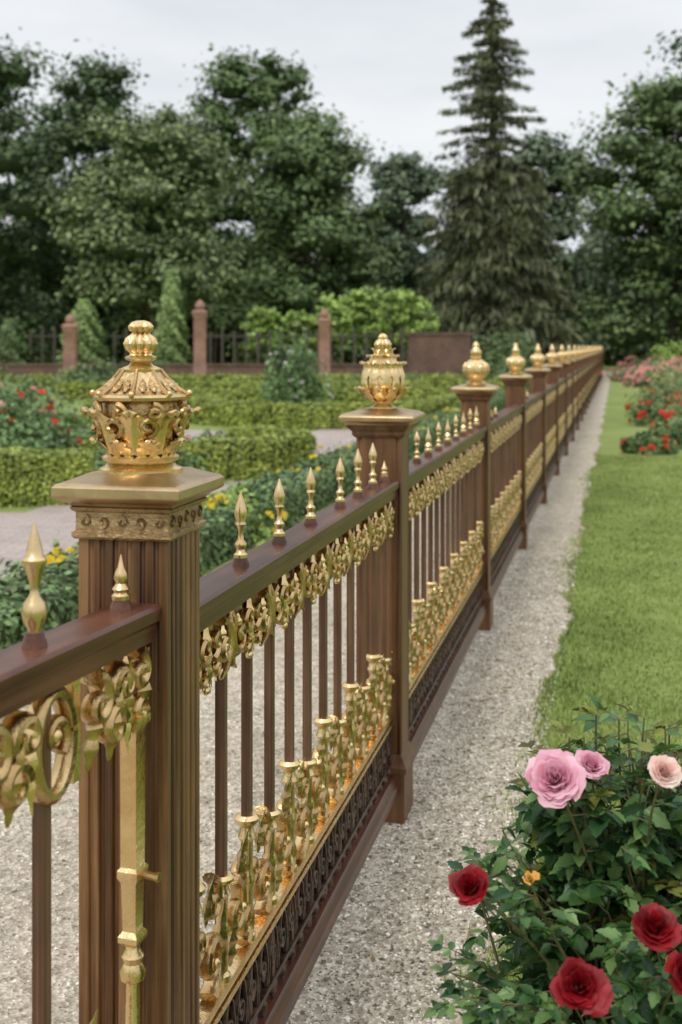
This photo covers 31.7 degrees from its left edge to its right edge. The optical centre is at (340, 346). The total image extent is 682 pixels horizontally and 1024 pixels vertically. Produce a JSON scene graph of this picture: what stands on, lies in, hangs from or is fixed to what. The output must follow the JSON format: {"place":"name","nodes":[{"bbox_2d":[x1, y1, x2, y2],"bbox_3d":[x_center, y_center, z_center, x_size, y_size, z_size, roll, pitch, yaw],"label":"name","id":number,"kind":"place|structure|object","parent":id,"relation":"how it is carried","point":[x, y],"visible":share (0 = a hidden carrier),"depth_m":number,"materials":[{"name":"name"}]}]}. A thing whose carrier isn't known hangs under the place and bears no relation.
{"place":"outdoors","nodes":[
{"label":"outdoors","id":0,"kind":"place"},
{"bbox_2d":[0,364,406,376],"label":"brick wall","id":1,"kind":"structure","parent":0,"point":[53,369],"depth_m":47.20,"materials":[{"name":"brick"}]},
{"bbox_2d":[0,371,611,1023],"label":"gravel path","id":2,"kind":"structure","parent":0,"point":[554,519],"depth_m":3.87,"materials":[{"name":"gravel"}]},
{"bbox_2d":[79,529,199,1023],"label":"post","id":3,"kind":"object","parent":2,"relation":"on","point":[165,576],"visible":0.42,"depth_m":1.83,"materials":[{"name":"wood"}]},
{"bbox_2d":[0,600,160,718],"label":"top rail","id":4,"kind":"object","parent":3,"relation":"attached to","point":[34,667],"visible":0.96,"depth_m":1.59,"materials":[{"name":"wood"}]},
{"bbox_2d":[21,522,129,632],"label":"rail spikes","id":5,"kind":"object","parent":4,"relation":"on","point":[34,608],"visible":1,"depth_m":1.54,"materials":[{"name":"gold metal"}]},
{"bbox_2d":[0,646,161,1023],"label":"open scrollwork","id":6,"kind":"object","parent":4,"relation":"attached to","point":[112,711],"visible":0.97,"depth_m":1.69,"materials":[{"name":"gold metal"}]},
{"bbox_2d":[90,1009,97,1023],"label":"gilt crest","id":7,"kind":"object","parent":3,"relation":"attached to","point":[94,1020],"visible":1,"depth_m":1.65,"materials":[{"name":"gold metal"}]},
{"bbox_2d":[51,466,223,509],"bbox_3d":[-0.316,0.219,1.896,0.208,0.050,0.208,0,0,13],"label":"post cap","id":8,"kind":"object","parent":3,"relation":"on","point":[170,490],"visible":0.91,"depth_m":1.81,"materials":[{"name":"metal"}]},
{"bbox_2d":[70,497,207,541],"bbox_3d":[-0.316,0.270,1.896,0.165,0.049,0.165,0,0,13],"label":"post neck relief","id":9,"kind":"object","parent":3,"relation":"attached to","point":[131,524],"visible":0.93,"depth_m":1.82},
{"bbox_2d":[80,320,201,475],"bbox_3d":[-0.316,0.078,1.896,0.190,0.238,0.190,0,0,13],"label":"crown finial","id":10,"kind":"object","parent":3,"relation":"on","point":[135,451],"depth_m":1.85,"materials":[{"name":"metal"}]},
{"bbox_2d":[92,371,189,404],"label":"finial lid","id":11,"kind":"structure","parent":10,"relation":"attached to","point":[147,396],"depth_m":1.84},
{"bbox_2d":[200,651,395,1023],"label":"gilt crest","id":12,"kind":"object","parent":3,"relation":"attached to","point":[232,943],"visible":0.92,"depth_m":2.57,"materials":[{"name":"gold metal"}]},
{"bbox_2d":[200,477,399,631],"bbox_3d":[-0.061,0.438,2.872,0.076,0.075,1.872,0,0,13],"label":"top rail","id":13,"kind":"object","parent":3,"relation":"attached to","point":[227,588],"visible":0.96,"depth_m":2.52,"materials":[{"name":"wood"}]},
{"bbox_2d":[234,443,387,558],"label":"rail spikes","id":14,"kind":"object","parent":13,"relation":"on","point":[240,512],"visible":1,"depth_m":2.82,"materials":[{"name":"gold metal"}]},
{"bbox_3d":[-0.498,1.377,1.224,0.066,0.057,1.250,0,0,18],"label":"bottom rail","id":15,"kind":"object","parent":3,"relation":"attached to","visible":0},
{"bbox_2d":[32,709,50,1023],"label":"balusters","id":16,"kind":"object","parent":15,"relation":"on","point":[41,916],"depth_m":1.56,"materials":[{"name":"wood"}]},
{"bbox_2d":[347,422,417,823],"bbox_3d":[0.135,0.874,3.862,0.195,1.252,0.196,0,0,13],"label":"post","id":17,"kind":"object","parent":2,"relation":"on","point":[391,444],"visible":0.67,"depth_m":3.79,"materials":[{"name":"wood"}]},
{"bbox_2d":[255,776,397,1023],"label":"bottom rail","id":18,"kind":"object","parent":17,"relation":"attached to","point":[283,1001],"visible":0.58,"depth_m":2.87,"materials":[{"name":"wood"}]},
{"bbox_2d":[215,511,386,1017],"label":"balusters","id":19,"kind":"object","parent":18,"relation":"on","point":[221,777],"visible":0.48,"depth_m":2.64,"materials":[{"name":"wood"}]},
{"bbox_2d":[200,513,387,677],"bbox_3d":[-0.059,0.533,2.872,0.009,0.110,1.872,0,0,13],"label":"frieze backing","id":20,"kind":"object","parent":19,"relation":"attached to","point":[239,609],"visible":0.07,"depth_m":2.38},
{"bbox_2d":[200,502,394,695],"bbox_3d":[-0.054,0.539,2.872,0.039,0.128,1.888,0,0,13],"label":"frieze scrollwork","id":21,"kind":"object","parent":20,"relation":"attached to","point":[248,628],"visible":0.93,"depth_m":2.53,"materials":[{"name":"gold metal"}]},
{"bbox_2d":[218,731,391,1023],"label":"dark grille","id":22,"kind":"object","parent":18,"relation":"on","point":[324,868],"visible":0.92,"depth_m":2.75,"materials":[{"name":"brown metal"}]},
{"bbox_2d":[338,407,425,425],"bbox_3d":[0.135,0.222,3.862,0.240,0.050,0.240,0,0,13],"label":"post cap","id":23,"kind":"object","parent":17,"relation":"on","point":[399,416],"visible":0.98,"depth_m":3.76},
{"bbox_2d":[354,333,411,408],"bbox_3d":[0.135,0.079,3.862,0.179,0.243,0.188,0,0,13],"label":"leaf finial","id":24,"kind":"object","parent":17,"relation":"on","point":[382,386],"visible":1,"depth_m":3.82,"materials":[{"name":"gold metal"}]},
{"bbox_2d":[409,602,486,761],"bbox_3d":[0.461,1.377,5.134,0.066,0.057,2.481,0,0,13],"label":"bottom rail","id":25,"kind":"object","parent":17,"relation":"attached to","point":[423,726],"visible":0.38,"depth_m":4.86,"materials":[{"name":"wood"}]},
{"bbox_2d":[409,445,479,734],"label":"balusters","id":26,"kind":"object","parent":25,"relation":"on","point":[467,501],"visible":0.36,"depth_m":4.96,"materials":[{"name":"wood"}]},
{"bbox_2d":[409,521,484,697],"bbox_3d":[0.466,1.049,5.171,0.049,0.278,2.557,0,0,13],"label":"gilt crest","id":27,"kind":"object","parent":26,"relation":"attached to","point":[448,597],"visible":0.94,"depth_m":4.89,"materials":[{"name":"gold metal"}]},
{"bbox_2d":[409,576,482,737],"bbox_3d":[0.460,1.267,5.128,0.030,0.162,2.494,0,0,13],"label":"dark grille","id":28,"kind":"object","parent":25,"relation":"on","point":[447,649],"visible":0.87,"depth_m":4.88,"materials":[{"name":"brown metal"}]},
{"bbox_2d":[409,425,486,488],"bbox_3d":[0.458,0.438,5.135,0.076,0.075,2.481,0,0,13],"label":"top rail","id":29,"kind":"object","parent":17,"relation":"attached to","point":[426,464],"visible":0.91,"depth_m":4.82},
{"bbox_2d":[414,406,478,458],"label":"rail spikes","id":30,"kind":"object","parent":29,"relation":"on","point":[447,438],"visible":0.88,"depth_m":5.11,"materials":[{"name":"gold metal"}]},
{"bbox_2d":[456,393,495,630],"bbox_3d":[0.722,0.874,6.421,0.196,1.252,0.195,0,0,13],"label":"post","id":31,"kind":"object","parent":2,"relation":"on","point":[482,402],"visible":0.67,"depth_m":6.34,"materials":[{"name":"wood"}]},
{"bbox_2d":[462,341,489,383],"bbox_3d":[0.722,0.086,6.421,0.146,0.228,0.146,0,0,13],"label":"bulb finial","id":32,"kind":"object","parent":31,"relation":"on","point":[476,369],"visible":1,"depth_m":6.38,"materials":[{"name":"gold metal"}]},
{"bbox_2d":[451,383,500,393],"bbox_3d":[0.722,0.222,6.421,0.240,0.050,0.240,0,0,13],"label":"post cap","id":33,"kind":"object","parent":31,"relation":"on","point":[486,388],"visible":0.98,"depth_m":6.32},
{"bbox_2d":[491,529,523,597],"bbox_3d":[1.045,1.377,7.681,0.066,0.057,2.455,0,0,13],"label":"bottom rail","id":34,"kind":"object","parent":31,"relation":"attached to","point":[500,574],"visible":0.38,"depth_m":7.60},
{"bbox_2d":[491,421,518,545],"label":"balusters","id":35,"kind":"object","parent":34,"relation":"on","point":[504,463],"visible":0.36,"depth_m":7.67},
{"bbox_2d":[491,471,521,558],"bbox_3d":[1.051,1.049,7.718,0.049,0.278,2.530,0,0,13],"label":"gilt crest","id":36,"kind":"object","parent":35,"relation":"attached to","point":[505,510],"visible":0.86,"depth_m":7.60,"materials":[{"name":"gold metal"}]},
{"bbox_2d":[491,510,520,582],"bbox_3d":[1.045,1.267,7.674,0.029,0.162,2.468,0,0,13],"label":"dark grille","id":37,"kind":"object","parent":34,"relation":"on","point":[499,555],"visible":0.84,"depth_m":7.61,"materials":[{"name":"brown metal"}]},
{"bbox_2d":[491,403,523,431],"bbox_3d":[1.042,0.438,7.681,0.076,0.075,2.455,0,0,13],"label":"top rail","id":38,"kind":"object","parent":31,"relation":"attached to","point":[500,418],"visible":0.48,"depth_m":7.56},
{"bbox_2d":[501,380,529,548],"bbox_3d":[1.304,0.874,8.955,0.195,1.252,0.196,0,0,13],"label":"post","id":39,"kind":"object","parent":2,"relation":"on","point":[515,391],"visible":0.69,"depth_m":8.88,"materials":[{"name":"wood"}]},
{"bbox_2d":[506,343,525,372],"bbox_3d":[1.304,0.086,8.955,0.146,0.228,0.146,0,0,13],"label":"bulb finial","id":40,"kind":"object","parent":39,"relation":"on","point":[515,362],"visible":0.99,"depth_m":8.92,"materials":[{"name":"gold metal"}]},
{"bbox_2d":[526,489,543,526],"bbox_3d":[1.627,1.377,10.215,0.067,0.057,2.455,0,0,13],"label":"bottom rail","id":41,"kind":"object","parent":39,"relation":"attached to","point":[531,513],"visible":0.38,"depth_m":10.25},
{"bbox_2d":[526,411,540,462],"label":"balusters","id":42,"kind":"object","parent":41,"relation":"on","point":[533,433],"visible":0.32,"depth_m":10.37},
{"bbox_2d":[526,443,542,498],"bbox_3d":[1.632,1.049,10.252,0.049,0.278,2.530,0,0,13],"label":"gilt crest","id":43,"kind":"object","parent":42,"relation":"attached to","point":[534,471],"visible":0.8,"depth_m":10.21,"materials":[{"name":"gold metal"}]},
{"bbox_2d":[527,373,547,503],"bbox_3d":[1.885,0.874,11.489,0.196,1.252,0.195,0,0,13],"label":"post","id":44,"kind":"object","parent":2,"relation":"on","point":[537,381],"visible":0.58,"depth_m":11.41,"materials":[{"name":"wood"}]},
{"bbox_2d":[546,463,556,487],"bbox_3d":[2.208,1.377,12.749,0.066,0.057,2.455,0,0,13],"label":"bottom rail","id":45,"kind":"object","parent":44,"relation":"attached to","point":[550,475],"visible":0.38,"depth_m":12.84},
{"bbox_2d":[546,399,554,435],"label":"balusters","id":46,"kind":"object","parent":45,"relation":"on","point":[550,415],"visible":0.27,"depth_m":13.06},
{"bbox_2d":[546,425,555,464],"bbox_3d":[2.214,1.049,12.786,0.049,0.278,2.530,0,0,13],"label":"gilt crest","id":47,"kind":"object","parent":46,"relation":"attached to","point":[550,443],"visible":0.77,"depth_m":12.89,"materials":[{"name":"gold metal"}]},
{"bbox_2d":[546,368,560,475],"bbox_3d":[2.467,0.874,14.024,0.195,1.252,0.196,0,0,13],"label":"post","id":48,"kind":"object","parent":2,"relation":"on","point":[552,376],"visible":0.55,"depth_m":13.94,"materials":[{"name":"wood"}]},
{"bbox_2d":[559,365,568,455],"bbox_3d":[3.048,0.874,16.558,0.197,1.252,0.197,0,0,13],"label":"post","id":49,"kind":"object","parent":2,"relation":"on","point":[563,371],"visible":0.41,"depth_m":16.48,"materials":[{"name":"wood"}]},
{"bbox_2d":[0,363,681,1011],"bbox_3d":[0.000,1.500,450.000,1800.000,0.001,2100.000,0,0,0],"label":"ground","id":50,"kind":"structure","parent":0,"point":[616,425],"depth_m":7.29,"materials":[{"name":"plant"}]},
{"bbox_2d":[0,318,33,363],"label":"column tree","id":51,"kind":"object","parent":50,"relation":"on","point":[13,342],"visible":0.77,"depth_m":48.66,"materials":[{"name":"green plant"}]},
{"bbox_2d":[0,557,76,595],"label":"border plant","id":52,"kind":"object","parent":50,"relation":"on","point":[20,573],"visible":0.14,"depth_m":6.13,"materials":[{"name":"green plant"}]},
{"bbox_2d":[0,388,91,450],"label":"rose shrub","id":53,"kind":"object","parent":50,"relation":"on","point":[34,436],"visible":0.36,"depth_m":14.08,"materials":[{"name":"green plant"}]},
{"bbox_2d":[0,359,92,440],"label":"rose shrub","id":54,"kind":"object","parent":50,"relation":"on","point":[48,400],"visible":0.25,"depth_m":17.08,"materials":[{"name":"green plant"}]},
{"bbox_2d":[0,444,94,507],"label":"box hedge","id":55,"kind":"object","parent":50,"relation":"on","point":[30,477],"visible":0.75,"depth_m":11.29,"materials":[{"name":"green plant"}]},
{"bbox_2d":[0,27,99,363],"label":"broadleaf tree","id":56,"kind":"object","parent":50,"relation":"on","point":[19,199],"visible":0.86,"depth_m":70.98,"materials":[{"name":"green plant"}]},
{"bbox_2d":[44,530,78,571],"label":"border plant","id":57,"kind":"object","parent":50,"relation":"on","point":[70,556],"visible":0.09,"depth_m":6.79,"materials":[{"name":"green plant"}]},
{"bbox_2d":[62,328,77,374],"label":"shaft","id":58,"kind":"object","parent":50,"relation":"on","point":[69,347],"visible":0.52,"depth_m":42.79,"materials":[{"name":"stone"}]},
{"bbox_2d":[56,298,110,363],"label":"column tree","id":59,"kind":"object","parent":50,"relation":"on","point":[86,317],"visible":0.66,"depth_m":48.63,"materials":[{"name":"green plant"}]},
{"bbox_2d":[35,352,171,394],"bbox_3d":[-7.601,0.865,37.952,4.552,1.389,2.366,0,0,0],"label":"green shrub","id":60,"kind":"object","parent":50,"relation":"on","point":[76,375],"visible":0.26,"depth_m":37.68,"materials":[{"name":"green plant"}]},
{"bbox_2d":[0,39,211,363],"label":"broadleaf tree","id":61,"kind":"object","parent":50,"relation":"on","point":[98,90],"visible":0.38,"depth_m":79.90,"materials":[{"name":"green plant"}]},
{"bbox_2d":[22,101,262,363],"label":"broadleaf tree","id":62,"kind":"object","parent":50,"relation":"on","point":[147,177],"visible":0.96,"depth_m":63.98,"materials":[{"name":"green plant"}]},
{"bbox_2d":[86,442,209,470],"bbox_3d":[-2.353,1.246,13.003,1.862,0.549,1.463,0,0,0],"label":"mixed planting","id":63,"kind":"object","parent":50,"relation":"on","point":[100,461],"visible":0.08,"depth_m":12.98,"materials":[{"name":"green plant"}]},
{"bbox_2d":[73,104,249,363],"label":"broadleaf tree","id":64,"kind":"object","parent":50,"relation":"on","point":[211,329],"visible":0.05,"depth_m":90.25,"materials":[{"name":"green plant"}]},
{"bbox_2d":[152,268,193,363],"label":"column tree","id":65,"kind":"object","parent":50,"relation":"on","point":[172,346],"visible":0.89,"depth_m":48.13,"materials":[{"name":"green plant"}]},
{"bbox_2d":[0,429,355,577],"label":"paved walk","id":66,"kind":"structure","parent":50,"relation":"on","point":[50,521],"depth_m":10.01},
{"bbox_2d":[193,314,206,376],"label":"shaft","id":67,"kind":"object","parent":50,"relation":"on","point":[200,343],"visible":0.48,"depth_m":42.79,"materials":[{"name":"stone"}]},
{"bbox_2d":[82,424,317,481],"bbox_3d":[-1.383,1.257,14.296,1.933,0.528,2.945,0,0,40],"label":"box hedge","id":68,"kind":"object","parent":50,"relation":"on","point":[245,453],"visible":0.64,"depth_m":13.51,"materials":[{"name":"green plant"}]},
{"bbox_2d":[202,479,275,546],"bbox_3d":[-0.816,1.263,9.119,0.674,0.498,0.674,0,0,0],"label":"yellow flower plant","id":69,"kind":"object","parent":50,"relation":"on","point":[219,496],"visible":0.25,"depth_m":9.06,"materials":[{"name":"green plant"}]},
{"bbox_2d":[0,389,504,649],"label":"flower border hedge","id":70,"kind":"object","parent":50,"relation":"on","point":[218,534],"visible":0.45,"depth_m":8.62,"materials":[{"name":"green plant"}]},
{"bbox_2d":[26,328,484,363],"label":"metal fence","id":71,"kind":"object","parent":50,"relation":"on","point":[210,335],"visible":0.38,"depth_m":50.00,"materials":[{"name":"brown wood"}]},
{"bbox_2d":[239,304,285,363],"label":"ornamental tree","id":72,"kind":"object","parent":50,"relation":"on","point":[264,316],"visible":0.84,"depth_m":51.72,"materials":[{"name":"green plant"}]},
{"bbox_2d":[0,371,529,391],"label":"box hedge","id":73,"kind":"object","parent":50,"relation":"on","point":[190,377],"visible":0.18,"depth_m":40.15,"materials":[{"name":"green plant"}]},
{"bbox_2d":[231,469,301,530],"bbox_3d":[-0.636,1.262,9.899,0.650,0.501,0.657,0,0,0],"label":"yellow flower plant","id":74,"kind":"object","parent":50,"relation":"on","point":[271,487],"visible":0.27,"depth_m":9.86,"materials":[{"name":"green plant"}]},
{"bbox_2d":[89,385,454,404],"bbox_3d":[-1.481,1.251,29.631,9.269,0.570,1.132,0,0,-10],"label":"box hedge","id":75,"kind":"object","parent":50,"relation":"on","point":[347,395],"visible":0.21,"depth_m":29.50,"materials":[{"name":"green plant"}]},
{"bbox_2d":[178,42,378,363],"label":"broadleaf tree","id":76,"kind":"object","parent":50,"relation":"on","point":[267,85],"visible":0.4,"depth_m":84.14,"materials":[{"name":"green plant"}]},
{"bbox_2d":[55,378,504,399],"bbox_3d":[-1.468,1.229,34.805,13.320,0.628,1.435,0,0,-9],"label":"box hedge","id":77,"kind":"object","parent":50,"relation":"on","point":[77,389],"visible":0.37,"depth_m":34.11,"materials":[{"name":"green plant"}]},
{"bbox_2d":[255,320,338,403],"bbox_3d":[-1.086,0.465,27.123,1.820,2.134,1.665,0,0,-20],"label":"white flowering shrub","id":78,"kind":"object","parent":50,"relation":"on","point":[284,385],"visible":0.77,"depth_m":26.70,"materials":[{"name":"green plant"}]},
{"bbox_2d":[279,309,316,357],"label":"ornamental tree","id":79,"kind":"object","parent":50,"relation":"on","point":[290,318],"visible":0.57,"depth_m":52.57,"materials":[{"name":"green plant"}]},
{"bbox_2d":[188,395,408,429],"bbox_3d":[-1.293,1.254,22.924,5.230,0.556,2.010,0,0,33],"label":"box hedge","id":80,"kind":"object","parent":50,"relation":"on","point":[224,412],"visible":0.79,"depth_m":21.99,"materials":[{"name":"green plant"}]},
{"bbox_2d":[198,104,422,363],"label":"broadleaf tree","id":81,"kind":"object","parent":50,"relation":"on","point":[291,190],"visible":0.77,"depth_m":76.05,"materials":[{"name":"green plant"}]},
{"bbox_2d":[318,322,330,374],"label":"shaft","id":82,"kind":"object","parent":50,"relation":"on","point":[324,341],"visible":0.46,"depth_m":44.79,"materials":[{"name":"stone"}]},
{"bbox_2d":[296,445,353,499],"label":"yellow flower plant","id":83,"kind":"object","parent":50,"relation":"on","point":[326,466],"visible":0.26,"depth_m":11.81,"materials":[{"name":"green plant"}]},
{"bbox_2d":[304,292,357,363],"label":"ornamental tree","id":84,"kind":"object","parent":50,"relation":"on","point":[341,311],"visible":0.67,"depth_m":51.71,"materials":[{"name":"green plant"}]},
{"bbox_2d":[0,201,681,365],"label":"distant woodland","id":85,"kind":"object","parent":50,"relation":"on","point":[623,354],"visible":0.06,"depth_m":94.38,"materials":[{"name":"green plant"}]},
{"bbox_2d":[339,285,397,361],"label":"ornamental tree","id":86,"kind":"object","parent":50,"relation":"on","point":[366,298],"visible":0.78,"depth_m":52.81,"materials":[{"name":"green plant"}]},
{"bbox_2d":[370,286,432,361],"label":"ornamental tree","id":87,"kind":"object","parent":50,"relation":"on","point":[415,304],"visible":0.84,"depth_m":51.49,"materials":[{"name":"green plant"}]},
{"bbox_2d":[359,149,464,359],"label":"broadleaf tree","id":88,"kind":"object","parent":50,"relation":"on","point":[397,172],"visible":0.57,"depth_m":102.32,"materials":[{"name":"green plant"}]},
{"bbox_2d":[403,303,439,345],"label":"ornamental tree","id":89,"kind":"object","parent":50,"relation":"on","point":[432,316],"visible":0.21,"depth_m":52.84,"materials":[{"name":"green plant"}]},
{"bbox_2d":[395,392,460,415],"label":"box hedge","id":90,"kind":"object","parent":50,"relation":"on","point":[428,405],"visible":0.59,"depth_m":23.39,"materials":[{"name":"green plant"}]},
{"bbox_2d":[397,0,589,372],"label":"spruce tree","id":91,"kind":"object","parent":50,"relation":"on","point":[492,233],"visible":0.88,"depth_m":68.56,"materials":[{"name":"green plant"}]},
{"bbox_2d":[471,319,545,373],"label":"green shrub","id":92,"kind":"object","parent":50,"relation":"on","point":[498,352],"visible":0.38,"depth_m":49.64,"materials":[{"name":"green plant"}]},
{"bbox_2d":[421,694,681,1023],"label":"rose bush","id":93,"kind":"object","parent":50,"relation":"on","point":[592,923],"visible":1,"depth_m":1.76,"materials":[{"name":"green plant"}]},
{"bbox_2d":[468,128,641,358],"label":"broadleaf tree","id":94,"kind":"object","parent":50,"relation":"on","point":[542,153],"visible":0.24,"depth_m":90.29,"materials":[{"name":"green plant"}]},
{"bbox_2d":[544,63,681,361],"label":"broadleaf tree","id":95,"kind":"object","parent":50,"relation":"on","point":[658,177],"visible":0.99,"depth_m":72.70,"materials":[{"name":"green plant"}]},
{"bbox_2d":[601,356,678,381],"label":"pink rose bed","id":96,"kind":"object","parent":50,"relation":"on","point":[629,370],"visible":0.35,"depth_m":51.30,"materials":[{"name":"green plant"}]},
{"bbox_2d":[619,428,678,454],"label":"rose shrub","id":97,"kind":"object","parent":50,"relation":"on","point":[643,442],"visible":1,"depth_m":16.74,"materials":[{"name":"green plant"}]},
{"bbox_2d":[617,29,681,359],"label":"broadleaf tree","id":98,"kind":"object","parent":50,"relation":"on","point":[675,46],"visible":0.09,"depth_m":80.17,"materials":[{"name":"green plant"}]},
{"bbox_2d":[618,364,681,412],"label":"rose shrub","id":99,"kind":"object","parent":50,"relation":"on","point":[662,387],"visible":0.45,"depth_m":26.92,"materials":[{"name":"green plant"}]},
{"bbox_2d":[621,362,681,387],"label":"pink rose bed","id":100,"kind":"object","parent":50,"relation":"on","point":[638,382],"visible":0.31,"depth_m":43.82,"materials":[{"name":"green plant"}]},
{"bbox_2d":[625,391,681,427],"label":"rose shrub","id":101,"kind":"object","parent":50,"relation":"on","point":[652,413],"visible":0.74,"depth_m":22.59,"materials":[{"name":"green plant"}]},
{"bbox_2d":[647,336,681,362],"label":"green shrub","id":102,"kind":"object","parent":50,"relation":"on","point":[663,349],"visible":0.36,"depth_m":59.99,"materials":[{"name":"green plant"}]},
{"bbox_2d":[649,410,681,449],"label":"rose shrub","id":103,"kind":"object","parent":50,"relation":"on","point":[673,430],"visible":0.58,"depth_m":17.61,"materials":[{"name":"green plant"}]},
{"bbox_2d":[0,0,681,263],"label":"sky","id":104,"kind":"structure","parent":0,"point":[385,65],"materials":[{"name":"white"}]},
{"bbox_2d":[405,333,473,375],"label":"brick wall","id":105,"kind":"structure","parent":0,"point":[437,353],"depth_m":48.00,"materials":[{"name":"brick"}]},
{"bbox_2d":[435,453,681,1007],"bbox_3d":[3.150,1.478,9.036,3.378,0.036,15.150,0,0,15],"label":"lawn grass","id":106,"kind":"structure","parent":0,"point":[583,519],"depth_m":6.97,"materials":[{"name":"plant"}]},
{"label":"frieze backing","id":107,"kind":"object","parent":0,"visible":0},
{"bbox_2d":[409,439,483,520],"bbox_3d":[0.465,0.539,5.133,0.041,0.128,2.494,0,0,13],"label":"frieze scrollwork","id":108,"kind":"object","parent":107,"relation":"attached to","point":[430,487],"visible":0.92,"depth_m":4.85,"materials":[{"name":"gold metal"}]},
{"label":"frieze backing","id":109,"kind":"object","parent":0,"visible":0},
{"bbox_2d":[491,412,521,451],"bbox_3d":[1.049,0.539,7.679,0.039,0.128,2.470,0,0,13],"label":"frieze scrollwork","id":110,"kind":"object","parent":109,"relation":"attached to","point":[504,432],"visible":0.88,"depth_m":7.59,"materials":[{"name":"gold metal"}]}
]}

